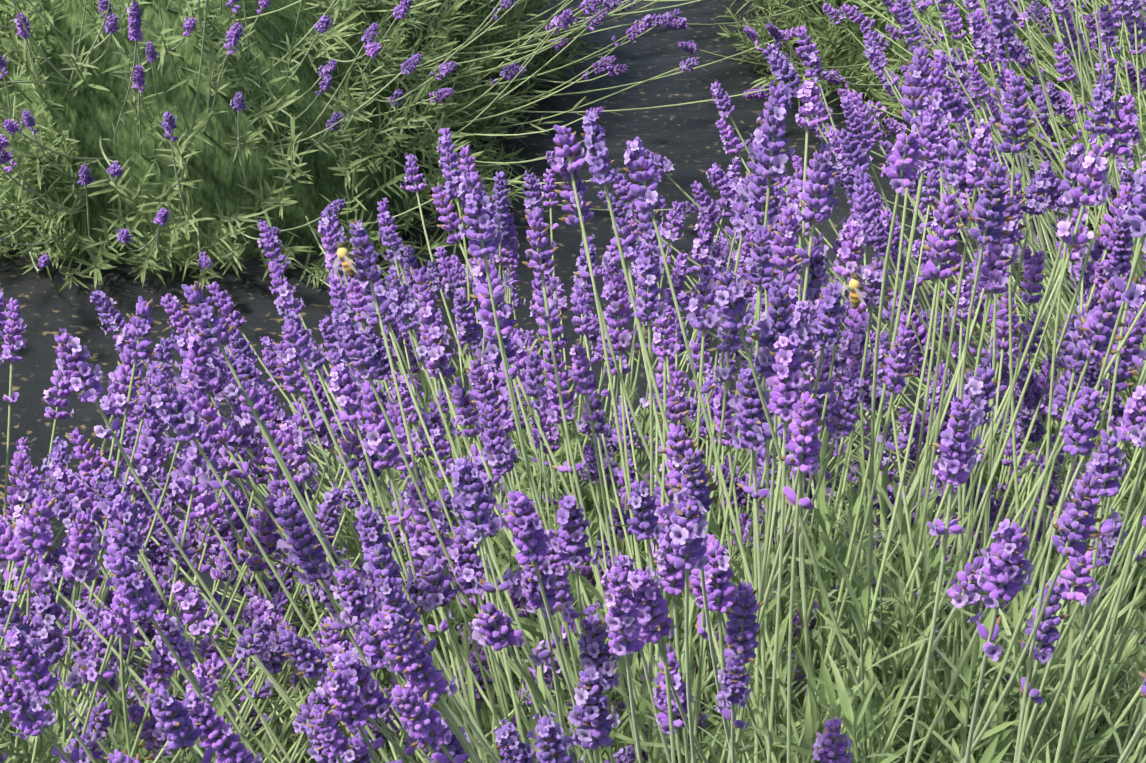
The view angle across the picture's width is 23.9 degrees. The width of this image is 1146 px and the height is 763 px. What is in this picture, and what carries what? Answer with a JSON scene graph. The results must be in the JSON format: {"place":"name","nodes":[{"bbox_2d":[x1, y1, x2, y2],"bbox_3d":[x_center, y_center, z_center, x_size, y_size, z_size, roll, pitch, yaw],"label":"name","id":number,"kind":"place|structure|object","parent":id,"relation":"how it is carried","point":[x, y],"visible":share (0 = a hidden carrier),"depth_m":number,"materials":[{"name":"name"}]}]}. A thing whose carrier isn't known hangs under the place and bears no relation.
{"place":"outdoors","nodes":[
{"label":"outdoors","id":0,"kind":"place"},
{"bbox_2d":[0,0,1112,762],"bbox_3d":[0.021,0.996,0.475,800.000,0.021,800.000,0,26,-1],"label":"ground","id":1,"kind":"structure","parent":0,"point":[688,142],"depth_m":2.78,"materials":[{"name":"fabric"}]},
{"bbox_2d":[0,282,709,762],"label":"lavender","id":2,"kind":"object","parent":1,"relation":"on","point":[32,516],"visible":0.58,"depth_m":1.46,"materials":[{"name":"purple plant"}]},
{"bbox_2d":[0,0,838,300],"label":"lavender","id":3,"kind":"object","parent":1,"relation":"on","point":[144,134],"visible":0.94,"depth_m":2.72,"materials":[{"name":"green plant"}]},
{"bbox_2d":[0,44,1145,762],"bbox_3d":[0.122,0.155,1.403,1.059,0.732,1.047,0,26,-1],"label":"lavender","id":4,"kind":"object","parent":1,"relation":"on","point":[974,706],"visible":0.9,"depth_m":1.30,"materials":[{"name":"purple plant"}]},
{"bbox_2d":[332,237,361,277],"bbox_3d":[-0.114,-0.063,1.359,0.016,0.023,0.012,-8,19,30],"label":"honey bee","id":5,"kind":"object","parent":4,"relation":"attached to","point":[348,264],"visible":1,"depth_m":1.36,"materials":[{"name":"beige"}]},
{"bbox_2d":[839,267,870,308],"bbox_3d":[0.142,-0.047,1.355,0.024,0.023,0.012,22,34,38],"label":"honey bee","id":6,"kind":"object","parent":4,"relation":"attached to","point":[855,295],"visible":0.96,"depth_m":1.35,"materials":[{"name":"beige"}]},
{"bbox_2d":[570,0,1145,762],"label":"lavender","id":7,"kind":"object","parent":1,"relation":"on","point":[966,80],"visible":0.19,"depth_m":1.90,"materials":[{"name":"purple plant"}]},
{"bbox_2d":[638,0,1145,153],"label":"lavender","id":8,"kind":"object","parent":1,"relation":"on","point":[840,48],"visible":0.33,"depth_m":3.15,"materials":[{"name":"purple plant"}]},
{"bbox_2d":[798,0,1145,374],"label":"lavender","id":9,"kind":"object","parent":1,"relation":"on","point":[1023,58],"visible":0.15,"depth_m":2.58,"materials":[{"name":"purple plant"}]}
]}

